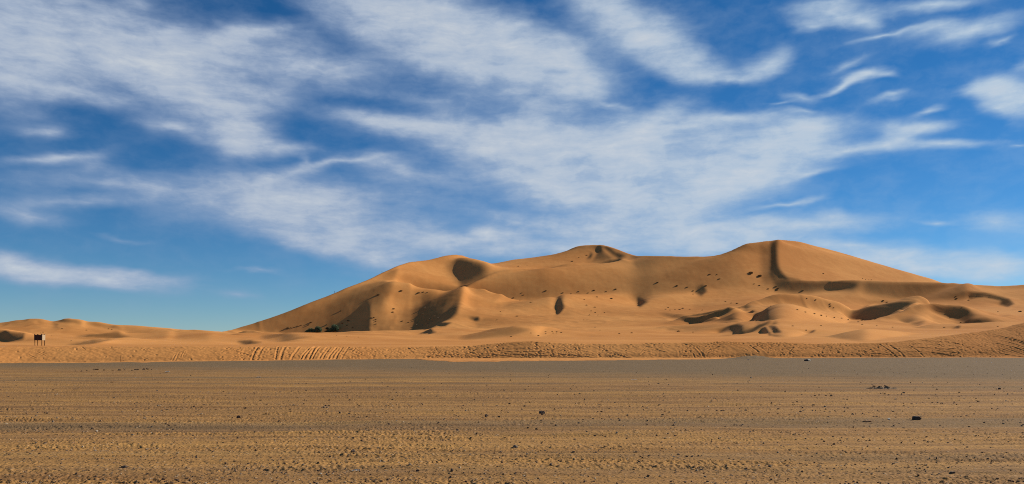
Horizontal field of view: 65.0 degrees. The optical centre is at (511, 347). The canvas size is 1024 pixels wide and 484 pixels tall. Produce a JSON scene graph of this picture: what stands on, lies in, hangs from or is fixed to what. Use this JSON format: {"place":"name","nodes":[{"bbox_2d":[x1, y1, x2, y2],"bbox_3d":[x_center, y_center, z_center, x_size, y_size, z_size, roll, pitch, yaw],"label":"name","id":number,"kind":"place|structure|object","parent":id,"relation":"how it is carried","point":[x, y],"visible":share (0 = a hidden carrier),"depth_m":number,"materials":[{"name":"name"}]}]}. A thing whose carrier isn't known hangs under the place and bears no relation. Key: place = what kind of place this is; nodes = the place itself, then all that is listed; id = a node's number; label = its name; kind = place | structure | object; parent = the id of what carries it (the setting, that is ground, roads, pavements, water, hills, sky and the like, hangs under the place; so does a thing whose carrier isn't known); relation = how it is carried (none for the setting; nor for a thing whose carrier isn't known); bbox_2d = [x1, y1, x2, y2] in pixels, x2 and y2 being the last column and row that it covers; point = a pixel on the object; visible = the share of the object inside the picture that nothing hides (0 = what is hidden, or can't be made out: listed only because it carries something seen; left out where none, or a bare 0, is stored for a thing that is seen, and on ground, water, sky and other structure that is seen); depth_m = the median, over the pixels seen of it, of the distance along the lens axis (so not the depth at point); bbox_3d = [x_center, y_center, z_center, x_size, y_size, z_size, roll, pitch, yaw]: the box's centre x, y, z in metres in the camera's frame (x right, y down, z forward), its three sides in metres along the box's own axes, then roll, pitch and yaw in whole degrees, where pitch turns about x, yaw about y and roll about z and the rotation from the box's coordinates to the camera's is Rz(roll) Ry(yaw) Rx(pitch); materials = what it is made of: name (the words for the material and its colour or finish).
{"place":"outdoors","nodes":[
{"label":"outdoors","id":0,"kind":"place"},
{"bbox_2d":[0,355,1023,483],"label":"gravel plain","id":1,"kind":"structure","parent":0,"point":[697,379],"depth_m":17.22,"materials":[{"name":"beige gravel"}]},
{"bbox_2d":[864,386,897,388],"bbox_3d":[13.981,1.555,30.478,1.700,0.177,1.200,0,0,0],"label":"soil heap","id":2,"kind":"object","parent":1,"relation":"on","point":[881,387],"visible":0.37,"depth_m":30.34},
{"bbox_2d":[912,416,920,419],"bbox_3d":[9.020,1.605,17.943,0.168,0.126,0.136,0,0,-9],"label":"stone","id":3,"kind":"object","parent":1,"relation":"on","point":[916,417],"visible":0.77,"depth_m":17.89,"materials":[{"name":"black stone"}]},
{"bbox_2d":[0,240,1023,346],"bbox_3d":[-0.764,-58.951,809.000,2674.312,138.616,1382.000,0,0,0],"label":"sand dunes","id":4,"kind":"structure","parent":0,"point":[466,300],"depth_m":666.60,"materials":[{"name":"sand"}]},
{"bbox_2d":[34,334,44,345],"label":"panel kiosk","id":5,"kind":"object","parent":4,"relation":"on","point":[37,337],"visible":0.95,"depth_m":145.25,"materials":[{"name":"brown wood"}]},
{"bbox_2d":[305,328,314,331],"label":"shrub","id":6,"kind":"object","parent":4,"relation":"on","point":[310,330],"visible":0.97,"depth_m":650.31,"materials":[{"name":"green plant"}]},
{"bbox_2d":[315,326,321,331],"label":"shrub","id":7,"kind":"object","parent":4,"relation":"on","point":[318,329],"visible":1,"depth_m":650.77,"materials":[{"name":"green plant"}]},
{"bbox_2d":[326,324,338,331],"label":"shrub","id":8,"kind":"object","parent":4,"relation":"on","point":[334,327],"visible":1,"depth_m":651.28,"materials":[{"name":"green plant"}]},
{"bbox_2d":[0,323,1023,362],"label":"sand bank","id":9,"kind":"structure","parent":0,"point":[1007,342],"depth_m":114.96,"materials":[{"name":"beige sand"}]},
{"bbox_2d":[0,0,1023,331],"label":"sky","id":10,"kind":"structure","parent":0,"point":[208,165],"materials":[{"name":"blue"}]}
]}

